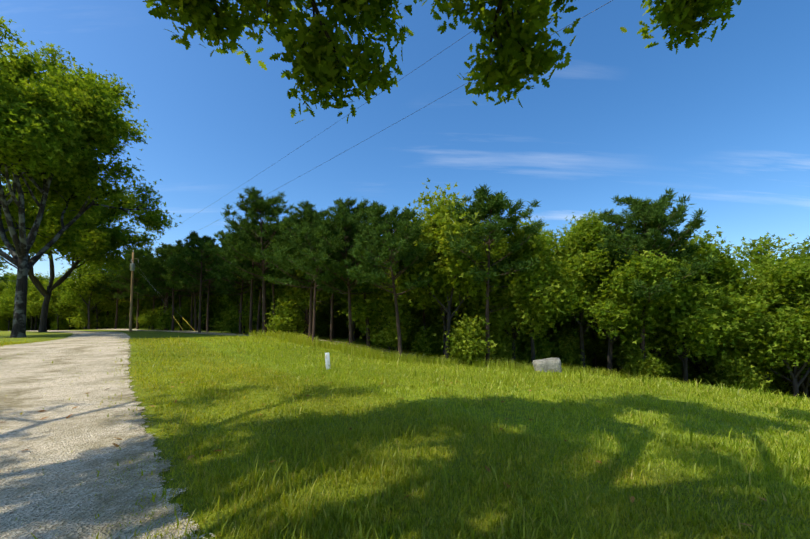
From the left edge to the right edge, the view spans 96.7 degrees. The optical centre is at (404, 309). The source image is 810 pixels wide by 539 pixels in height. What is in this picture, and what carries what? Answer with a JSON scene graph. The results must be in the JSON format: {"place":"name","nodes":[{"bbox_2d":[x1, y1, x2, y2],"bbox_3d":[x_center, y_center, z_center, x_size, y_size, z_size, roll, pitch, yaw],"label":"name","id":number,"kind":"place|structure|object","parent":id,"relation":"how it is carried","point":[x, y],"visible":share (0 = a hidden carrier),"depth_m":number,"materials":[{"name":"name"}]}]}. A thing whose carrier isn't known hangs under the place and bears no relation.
{"place":"outdoors","nodes":[
{"label":"outdoors","id":0,"kind":"place"},
{"bbox_2d":[0,336,119,357],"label":"gravel road","id":1,"kind":"structure","parent":0,"point":[15,349],"depth_m":19.27,"materials":[{"name":"beige gravel"}]},
{"bbox_2d":[83,329,519,363],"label":"county gravel road","id":2,"kind":"structure","parent":0,"point":[216,333],"depth_m":41.50,"materials":[{"name":"grey gravel"}]},
{"bbox_2d":[0,329,809,538],"bbox_3d":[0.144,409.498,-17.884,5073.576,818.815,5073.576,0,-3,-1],"label":"terrain","id":3,"kind":"structure","parent":0,"point":[31,336],"depth_m":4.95,"materials":[{"name":"green plant"}]},
{"bbox_2d":[0,272,33,313],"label":"forest tree","id":4,"kind":"object","parent":3,"relation":"on","point":[7,305],"visible":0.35,"depth_m":62.91,"materials":[{"name":"green plant"}]},
{"bbox_2d":[10,272,57,330],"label":"forest tree","id":5,"kind":"object","parent":3,"relation":"on","point":[40,279],"visible":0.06,"depth_m":68.72,"materials":[{"name":"green plant"}]},
{"bbox_2d":[26,283,54,317],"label":"forest tree","id":6,"kind":"object","parent":3,"relation":"on","point":[33,309],"visible":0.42,"depth_m":61.97,"materials":[{"name":"green plant"}]},
{"bbox_2d":[29,271,76,329],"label":"forest tree","id":7,"kind":"object","parent":3,"relation":"on","point":[39,300],"visible":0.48,"depth_m":61.97,"materials":[{"name":"green plant"}]},
{"bbox_2d":[48,287,80,323],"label":"forest tree","id":8,"kind":"object","parent":3,"relation":"on","point":[64,316],"visible":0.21,"depth_m":62.93,"materials":[{"name":"green plant"}]},
{"bbox_2d":[0,173,159,331],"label":"oak tree","id":9,"kind":"object","parent":3,"relation":"on","point":[107,240],"visible":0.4,"depth_m":44.66,"materials":[{"name":"green plant"}]},
{"bbox_2d":[66,305,103,328],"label":"forest shrub","id":10,"kind":"object","parent":3,"relation":"on","point":[81,318],"visible":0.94,"depth_m":57.88,"materials":[{"name":"green plant"}]},
{"bbox_2d":[49,261,122,328],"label":"forest tree","id":11,"kind":"object","parent":3,"relation":"on","point":[74,284],"visible":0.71,"depth_m":56.77,"materials":[{"name":"green plant"}]},
{"bbox_2d":[57,263,119,328],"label":"forest tree","id":12,"kind":"object","parent":3,"relation":"on","point":[74,300],"visible":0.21,"depth_m":58.09,"materials":[{"name":"green plant"}]},
{"bbox_2d":[65,308,114,329],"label":"thicket bush","id":13,"kind":"object","parent":3,"relation":"on","point":[103,312],"visible":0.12,"depth_m":67.79,"materials":[{"name":"green plant"}]},
{"bbox_2d":[0,16,181,337],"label":"oak tree","id":14,"kind":"object","parent":3,"relation":"on","point":[58,127],"visible":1,"depth_m":30.71,"materials":[{"name":"green plant"}]},
{"bbox_2d":[0,330,213,538],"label":"gravel drive","id":15,"kind":"object","parent":3,"relation":"on","point":[87,438],"depth_m":4.53,"materials":[{"name":"grey gravel"}]},
{"bbox_2d":[22,380,766,526],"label":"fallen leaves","id":16,"kind":"object","parent":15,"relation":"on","point":[632,498],"visible":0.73,"depth_m":4.71,"materials":[{"name":"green plant"}]},
{"bbox_2d":[85,256,141,328],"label":"forest tree","id":17,"kind":"object","parent":3,"relation":"on","point":[120,295],"visible":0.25,"depth_m":57.86,"materials":[{"name":"green plant"}]},
{"bbox_2d":[97,293,129,324],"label":"forest tree","id":18,"kind":"object","parent":3,"relation":"on","point":[109,304],"visible":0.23,"depth_m":63.76,"materials":[{"name":"green plant"}]},
{"bbox_2d":[100,312,128,328],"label":"thicket bush","id":19,"kind":"object","parent":3,"relation":"on","point":[109,322],"visible":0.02,"depth_m":65.00,"materials":[{"name":"green plant"}]},
{"bbox_2d":[101,247,155,328],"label":"forest tree","id":20,"kind":"object","parent":3,"relation":"on","point":[138,253],"visible":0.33,"depth_m":55.80,"materials":[{"name":"green plant"}]},
{"bbox_2d":[129,250,138,331],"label":"utility pole","id":21,"kind":"object","parent":3,"relation":"on","point":[132,267],"visible":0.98,"depth_m":43.77,"materials":[{"name":"brown wood"}]},
{"bbox_2d":[109,291,171,321],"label":"thicket bush","id":22,"kind":"object","parent":3,"relation":"on","point":[122,308],"visible":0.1,"depth_m":61.40,"materials":[{"name":"green plant"}]},
{"bbox_2d":[119,293,162,328],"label":"thicket bush","id":23,"kind":"object","parent":3,"relation":"on","point":[147,304],"visible":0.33,"depth_m":60.65,"materials":[{"name":"green plant"}]},
{"bbox_2d":[122,256,168,328],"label":"forest tree","id":24,"kind":"object","parent":3,"relation":"on","point":[139,267],"visible":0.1,"depth_m":55.45,"materials":[{"name":"green plant"}]},
{"bbox_2d":[134,304,164,329],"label":"forest shrub","id":25,"kind":"object","parent":3,"relation":"on","point":[146,319],"visible":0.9,"depth_m":55.20,"materials":[{"name":"green plant"}]},
{"bbox_2d":[133,262,187,329],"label":"forest tree","id":26,"kind":"object","parent":3,"relation":"on","point":[155,290],"visible":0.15,"depth_m":51.65,"materials":[{"name":"green plant"}]},
{"bbox_2d":[151,303,187,329],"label":"forest shrub","id":27,"kind":"object","parent":3,"relation":"on","point":[166,320],"visible":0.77,"depth_m":51.29,"materials":[{"name":"green plant"}]},
{"bbox_2d":[142,244,199,330],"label":"forest tree","id":28,"kind":"object","parent":3,"relation":"on","point":[149,280],"visible":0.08,"depth_m":52.22,"materials":[{"name":"green plant"}]},
{"bbox_2d":[135,242,211,330],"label":"forest tree","id":29,"kind":"object","parent":3,"relation":"on","point":[162,253],"visible":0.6,"depth_m":46.85,"materials":[{"name":"green plant"}]},
{"bbox_2d":[156,261,214,330],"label":"forest tree","id":30,"kind":"object","parent":3,"relation":"on","point":[175,293],"visible":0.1,"depth_m":50.51,"materials":[{"name":"green plant"}]},
{"bbox_2d":[160,246,219,330],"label":"forest tree","id":31,"kind":"object","parent":3,"relation":"on","point":[179,273],"visible":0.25,"depth_m":47.78,"materials":[{"name":"green plant"}]},
{"bbox_2d":[174,298,212,329],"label":"thicket bush","id":32,"kind":"object","parent":3,"relation":"on","point":[186,326],"visible":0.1,"depth_m":56.22,"materials":[{"name":"green plant"}]},
{"bbox_2d":[171,288,233,330],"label":"thicket bush","id":33,"kind":"object","parent":3,"relation":"on","point":[214,311],"visible":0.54,"depth_m":52.34,"materials":[{"name":"green plant"}]},
{"bbox_2d":[168,243,238,331],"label":"forest tree","id":34,"kind":"object","parent":3,"relation":"on","point":[190,287],"visible":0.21,"depth_m":45.44,"materials":[{"name":"green plant"}]},
{"bbox_2d":[166,230,241,332],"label":"forest tree","id":35,"kind":"object","parent":3,"relation":"on","point":[194,241],"visible":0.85,"depth_m":41.06,"materials":[{"name":"green plant"}]},
{"bbox_2d":[214,306,244,333],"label":"forest shrub","id":36,"kind":"object","parent":3,"relation":"on","point":[229,327],"visible":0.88,"depth_m":42.80,"materials":[{"name":"green plant"}]},
{"bbox_2d":[211,296,249,331],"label":"thicket bush","id":37,"kind":"object","parent":3,"relation":"on","point":[214,324],"visible":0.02,"depth_m":50.06,"materials":[{"name":"green plant"}]},
{"bbox_2d":[211,237,273,333],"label":"forest tree","id":38,"kind":"object","parent":3,"relation":"on","point":[228,286],"visible":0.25,"depth_m":41.80,"materials":[{"name":"green plant"}]},
{"bbox_2d":[206,221,283,332],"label":"forest tree","id":39,"kind":"object","parent":3,"relation":"on","point":[229,268],"visible":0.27,"depth_m":37.48,"materials":[{"name":"green plant"}]},
{"bbox_2d":[216,266,277,332],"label":"forest tree","id":40,"kind":"object","parent":3,"relation":"on","point":[231,298],"visible":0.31,"depth_m":44.29,"materials":[{"name":"green plant"}]},
{"bbox_2d":[228,295,271,329],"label":"forest shrub","id":41,"kind":"object","parent":3,"relation":"on","point":[245,318],"visible":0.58,"depth_m":42.69,"materials":[{"name":"green plant"}]},
{"bbox_2d":[201,186,300,334],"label":"forest tree","id":42,"kind":"object","parent":3,"relation":"on","point":[257,209],"visible":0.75,"depth_m":34.35,"materials":[{"name":"green plant"}]},
{"bbox_2d":[235,248,275,333],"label":"forest tree","id":43,"kind":"object","parent":3,"relation":"on","point":[259,306],"visible":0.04,"depth_m":41.94,"materials":[{"name":"green plant"}]},
{"bbox_2d":[238,229,289,330],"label":"forest tree","id":44,"kind":"object","parent":3,"relation":"on","point":[252,270],"visible":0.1,"depth_m":38.33,"materials":[{"name":"green plant"}]},
{"bbox_2d":[255,217,297,331],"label":"forest tree","id":45,"kind":"object","parent":3,"relation":"on","point":[264,246],"visible":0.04,"depth_m":36.81,"materials":[{"name":"green plant"}]},
{"bbox_2d":[264,294,308,334],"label":"forest shrub","id":46,"kind":"object","parent":3,"relation":"on","point":[285,317],"visible":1,"depth_m":34.18,"materials":[{"name":"green plant"}]},
{"bbox_2d":[256,279,328,332],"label":"thicket bush","id":47,"kind":"object","parent":3,"relation":"on","point":[276,291],"visible":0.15,"depth_m":42.21,"materials":[{"name":"green plant"}]},
{"bbox_2d":[257,200,344,336],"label":"forest tree","id":48,"kind":"object","parent":3,"relation":"on","point":[308,214],"visible":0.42,"depth_m":31.83,"materials":[{"name":"green plant"}]},
{"bbox_2d":[271,257,334,335],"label":"forest tree","id":49,"kind":"object","parent":3,"relation":"on","point":[302,294],"visible":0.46,"depth_m":35.56,"materials":[{"name":"green plant"}]},
{"bbox_2d":[263,217,350,342],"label":"forest tree","id":50,"kind":"object","parent":3,"relation":"on","point":[307,232],"visible":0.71,"depth_m":28.32,"materials":[{"name":"green plant"}]},
{"bbox_2d":[261,222,352,334],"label":"forest tree","id":51,"kind":"object","parent":3,"relation":"on","point":[308,281],"visible":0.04,"depth_m":35.09,"materials":[{"name":"green plant"}]},
{"bbox_2d":[284,236,358,341],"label":"forest tree","id":52,"kind":"object","parent":3,"relation":"on","point":[296,282],"visible":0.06,"depth_m":32.74,"materials":[{"name":"green plant"}]},
{"bbox_2d":[308,279,360,337],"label":"thicket bush","id":53,"kind":"object","parent":3,"relation":"on","point":[322,329],"visible":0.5,"depth_m":42.92,"materials":[{"name":"green plant"}]},
{"bbox_2d":[293,203,388,345],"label":"forest tree","id":54,"kind":"object","parent":3,"relation":"on","point":[343,221],"visible":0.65,"depth_m":27.65,"materials":[{"name":"green plant"}]},
{"bbox_2d":[330,255,369,340],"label":"forest tree","id":55,"kind":"object","parent":3,"relation":"on","point":[343,296],"visible":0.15,"depth_m":37.70,"materials":[{"name":"green plant"}]},
{"bbox_2d":[313,197,389,347],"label":"forest tree","id":56,"kind":"object","parent":3,"relation":"on","point":[349,203],"visible":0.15,"depth_m":30.61,"materials":[{"name":"green plant"}]},
{"bbox_2d":[335,284,434,349],"bbox_3d":[-1.132,1.532,32.794,9.180,13.934,8.633,0,-3,3],"label":"thicket bush","id":57,"kind":"object","parent":3,"relation":"on","point":[366,309],"visible":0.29,"depth_m":30.62,"materials":[{"name":"green plant"}]},
{"bbox_2d":[356,259,416,348],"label":"forest tree","id":58,"kind":"object","parent":3,"relation":"on","point":[383,296],"visible":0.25,"depth_m":29.99,"materials":[{"name":"green plant"}]},
{"bbox_2d":[351,232,427,350],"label":"forest tree","id":59,"kind":"object","parent":3,"relation":"on","point":[362,289],"visible":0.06,"depth_m":29.70,"materials":[{"name":"green plant"}]},
{"bbox_2d":[342,205,438,358],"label":"forest tree","id":60,"kind":"object","parent":3,"relation":"on","point":[400,239],"visible":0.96,"depth_m":24.22,"materials":[{"name":"green plant"}]},
{"bbox_2d":[367,310,417,351],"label":"forest shrub","id":61,"kind":"object","parent":3,"relation":"on","point":[392,339],"visible":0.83,"depth_m":29.23,"materials":[{"name":"green plant"}]},
{"bbox_2d":[0,333,809,404],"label":"grass","id":62,"kind":"structure","parent":3,"relation":"on","point":[378,363],"depth_m":16.98,"materials":[{"name":"green plant"}]},
{"bbox_2d":[386,307,434,352],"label":"thicket bush","id":63,"kind":"object","parent":3,"relation":"on","point":[412,337],"visible":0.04,"depth_m":32.70,"materials":[{"name":"green plant"}]},
{"bbox_2d":[409,323,442,356],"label":"forest shrub","id":64,"kind":"object","parent":3,"relation":"on","point":[425,346],"visible":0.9,"depth_m":29.45,"materials":[{"name":"green plant"}]},
{"bbox_2d":[377,215,511,327],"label":"forest tree","id":65,"kind":"object","parent":3,"relation":"on","point":[461,312],"visible":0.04,"depth_m":30.67,"materials":[{"name":"green plant"}]},
{"bbox_2d":[378,178,511,358],"bbox_3d":[3.007,-2.776,26.816,9.571,14.093,9.175,-2,-4,30],"label":"forest tree","id":66,"kind":"object","parent":3,"relation":"on","point":[440,225],"visible":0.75,"depth_m":25.41,"materials":[{"name":"green plant"}]},
{"bbox_2d":[412,307,483,359],"bbox_3d":[3.900,3.962,31.043,7.228,9.784,6.168,1,-3,-21],"label":"thicket bush","id":67,"kind":"object","parent":3,"relation":"on","point":[436,320],"visible":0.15,"depth_m":31.01,"materials":[{"name":"green plant"}]},
{"bbox_2d":[323,358,572,371],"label":"tall grass tufts","id":68,"kind":"object","parent":3,"relation":"on","point":[517,368],"visible":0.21,"depth_m":19.18,"materials":[{"name":"green plant"}]},
{"bbox_2d":[433,317,467,352],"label":"forest shrub","id":69,"kind":"object","parent":3,"relation":"on","point":[452,328],"visible":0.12,"depth_m":30.04,"materials":[{"name":"green plant"}]},
{"bbox_2d":[408,204,497,359],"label":"forest tree","id":70,"kind":"object","parent":3,"relation":"on","point":[429,298],"visible":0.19,"depth_m":27.36,"materials":[{"name":"green plant"}]},
{"bbox_2d":[433,309,501,364],"bbox_3d":[4.017,2.034,24.334,4.589,4.342,4.146,1,-3,-24],"label":"fringe shrub","id":71,"kind":"object","parent":3,"relation":"on","point":[472,347],"visible":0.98,"depth_m":23.94,"materials":[{"name":"green plant"}]},
{"bbox_2d":[248,330,718,385],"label":"tall grass","id":72,"kind":"structure","parent":3,"relation":"on","point":[305,339],"depth_m":24.63,"materials":[{"name":"green plant"}]},
{"bbox_2d":[454,221,518,358],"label":"forest tree","id":73,"kind":"object","parent":3,"relation":"on","point":[491,245],"depth_m":32.22,"materials":[{"name":"green plant"}]},
{"bbox_2d":[429,184,545,363],"bbox_3d":[5.959,-2.020,25.306,8.820,12.415,8.817,-1,0,-24],"label":"forest tree","id":74,"kind":"object","parent":3,"relation":"on","point":[485,205],"visible":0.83,"depth_m":23.11,"materials":[{"name":"green plant"}]},
{"bbox_2d":[480,324,523,363],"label":"forest shrub","id":75,"kind":"object","parent":3,"relation":"on","point":[501,352],"visible":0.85,"depth_m":26.25,"materials":[{"name":"green plant"}]},
{"bbox_2d":[479,321,563,359],"bbox_3d":[10.639,2.913,33.436,8.670,13.317,9.044,2,-3,-35],"label":"thicket bush","id":76,"kind":"object","parent":3,"relation":"on","point":[524,344],"visible":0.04,"depth_m":30.90,"materials":[{"name":"green plant"}]},
{"bbox_2d":[464,216,579,361],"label":"forest tree","id":77,"kind":"object","parent":3,"relation":"on","point":[501,319],"visible":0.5,"depth_m":25.10,"materials":[{"name":"green plant"}]},
{"bbox_2d":[455,219,589,365],"bbox_3d":[8.532,-0.943,26.181,8.814,11.171,7.270,1,-1,-8],"label":"forest tree","id":78,"kind":"object","parent":3,"relation":"on","point":[526,279],"visible":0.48,"depth_m":25.05,"materials":[{"name":"green plant"}]},
{"bbox_2d":[481,238,590,350],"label":"forest tree","id":79,"kind":"object","parent":3,"relation":"on","point":[564,323],"depth_m":30.29,"materials":[{"name":"green plant"}]},
{"bbox_2d":[515,329,559,365],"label":"forest shrub","id":80,"kind":"object","parent":3,"relation":"on","point":[542,352],"visible":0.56,"depth_m":27.32,"materials":[{"name":"green plant"}]},
{"bbox_2d":[483,317,597,365],"bbox_3d":[13.868,3.454,35.523,8.882,13.648,10.769,-2,-3,42],"label":"thicket bush","id":81,"kind":"object","parent":3,"relation":"on","point":[559,328],"visible":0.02,"depth_m":33.89,"materials":[{"name":"green plant"}]},
{"bbox_2d":[507,224,580,348],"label":"forest tree","id":82,"kind":"object","parent":3,"relation":"on","point":[560,318],"visible":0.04,"depth_m":28.72,"materials":[{"name":"green plant"}]},
{"bbox_2d":[532,357,561,372],"bbox_3d":[7.645,3.105,19.332,1.391,1.006,0.935,-5,0,11],"label":"boulder","id":83,"kind":"object","parent":3,"relation":"on","point":[550,364],"visible":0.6,"depth_m":18.93,"materials":[{"name":"stone"}]},
{"bbox_2d":[551,333,587,370],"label":"forest shrub","id":84,"kind":"object","parent":3,"relation":"on","point":[569,356],"visible":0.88,"depth_m":28.34,"materials":[{"name":"green plant"}]},
{"bbox_2d":[546,209,625,368],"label":"forest tree","id":85,"kind":"object","parent":3,"relation":"on","point":[586,268],"visible":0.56,"depth_m":27.49,"materials":[{"name":"green plant"}]},
{"bbox_2d":[551,209,635,368],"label":"forest tree","id":86,"kind":"object","parent":3,"relation":"on","point":[571,234],"visible":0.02,"depth_m":30.98,"materials":[{"name":"green plant"}]},
{"bbox_2d":[568,323,624,374],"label":"thicket bush","id":87,"kind":"object","parent":3,"relation":"on","point":[602,360],"visible":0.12,"depth_m":35.27,"materials":[{"name":"green plant"}]},
{"bbox_2d":[542,228,699,374],"bbox_3d":[15.387,-1.038,28.506,12.595,13.247,11.796,-2,-3,43],"label":"forest tree","id":88,"kind":"object","parent":3,"relation":"on","point":[614,314],"visible":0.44,"depth_m":24.71,"materials":[{"name":"green plant"}]},
{"bbox_2d":[614,336,671,378],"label":"forest shrub","id":89,"kind":"object","parent":3,"relation":"on","point":[640,363],"visible":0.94,"depth_m":25.37,"materials":[{"name":"green plant"}]},
{"bbox_2d":[567,225,731,371],"bbox_3d":[18.700,-0.632,29.672,12.236,13.749,13.100,2,-3,-37],"label":"forest tree","id":90,"kind":"object","parent":3,"relation":"on","point":[598,345],"visible":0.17,"depth_m":25.50,"materials":[{"name":"green plant"}]},
{"bbox_2d":[581,187,720,377],"bbox_3d":[17.288,-1.533,26.290,8.294,14.262,10.276,-3,-2,22],"label":"forest tree","id":91,"kind":"object","parent":3,"relation":"on","point":[653,221],"visible":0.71,"depth_m":24.69,"materials":[{"name":"green plant"}]},
{"bbox_2d":[634,350,682,379],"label":"forest shrub","id":92,"kind":"object","parent":3,"relation":"on","point":[668,370],"visible":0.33,"depth_m":28.62,"materials":[{"name":"green plant"}]},
{"bbox_2d":[608,281,728,362],"bbox_3d":[20.562,0.721,29.903,8.196,11.952,9.874,0,-1,-33],"label":"bush","id":93,"kind":"object","parent":3,"relation":"on","point":[650,341],"visible":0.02,"depth_m":28.58,"materials":[{"name":"green plant"}]},
{"bbox_2d":[631,225,762,382],"bbox_3d":[20.848,-0.151,27.771,9.595,13.574,10.600,0,-2,37],"label":"forest tree","id":94,"kind":"object","parent":3,"relation":"on","point":[698,326],"visible":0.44,"depth_m":25.23,"materials":[{"name":"green plant"}]},
{"bbox_2d":[650,240,784,381],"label":"forest tree","id":95,"kind":"object","parent":3,"relation":"on","point":[704,357],"depth_m":27.50,"materials":[{"name":"green plant"}]},
{"bbox_2d":[665,342,785,394],"bbox_3d":[25.890,5.607,30.540,8.800,13.517,9.180,2,-3,-43],"label":"thicket bush","id":96,"kind":"object","parent":3,"relation":"on","point":[706,369],"visible":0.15,"depth_m":29.54,"materials":[{"name":"green plant"}]},
{"bbox_2d":[655,243,797,386],"bbox_3d":[23.773,1.133,27.332,9.882,12.525,8.150,2,-5,-24],"label":"forest tree","id":97,"kind":"object","parent":3,"relation":"on","point":[730,272],"visible":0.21,"depth_m":26.36,"materials":[{"name":"green plant"}]},
{"bbox_2d":[698,345,780,392],"bbox_3d":[24.275,4.783,25.984,4.632,4.586,4.475,2,-3,-33],"label":"fringe shrub","id":98,"kind":"object","parent":3,"relation":"on","point":[745,379],"visible":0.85,"depth_m":25.65,"materials":[{"name":"green plant"}]},
{"bbox_2d":[704,254,809,396],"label":"forest tree","id":99,"kind":"object","parent":3,"relation":"on","point":[788,343],"visible":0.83,"depth_m":25.16,"materials":[{"name":"green plant"}]},
{"bbox_2d":[725,232,797,287],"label":"forest tree","id":100,"kind":"object","parent":3,"relation":"on","point":[763,250],"visible":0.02,"depth_m":32.54,"materials":[{"name":"green plant"}]},
{"bbox_2d":[725,249,808,391],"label":"forest tree","id":101,"kind":"object","parent":3,"relation":"on","point":[757,280],"visible":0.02,"depth_m":27.99,"materials":[{"name":"green plant"}]},
{"bbox_2d":[739,246,809,397],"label":"forest tree","id":102,"kind":"object","parent":3,"relation":"on","point":[805,384],"visible":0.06,"depth_m":27.54,"materials":[{"name":"green plant"}]},
{"bbox_2d":[751,236,809,394],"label":"forest tree","id":103,"kind":"object","parent":3,"relation":"on","point":[805,249],"depth_m":30.20,"materials":[{"name":"green plant"}]},
{"bbox_2d":[770,372,791,394],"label":"forest shrub","id":104,"kind":"object","parent":3,"relation":"on","point":[780,386],"visible":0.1,"depth_m":29.68,"materials":[{"name":"green plant"}]},
{"bbox_2d":[761,362,807,394],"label":"bush","id":105,"kind":"object","parent":3,"relation":"on","point":[780,369],"visible":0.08,"depth_m":31.43,"materials":[{"name":"green plant"}]},
{"bbox_2d":[0,364,809,472],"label":"grass","id":106,"kind":"structure","parent":0,"point":[545,380],"depth_m":7.47,"materials":[{"name":"green plant"}]},
{"bbox_2d":[0,0,809,287],"label":"sky","id":107,"kind":"structure","parent":0,"point":[723,123],"materials":[{"name":"blue"}]},
{"bbox_2d":[142,0,740,123],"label":"tree branches","id":108,"kind":"object","parent":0,"point":[319,49],"visible":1,"depth_m":5.44,"materials":[{"name":"green plant"}]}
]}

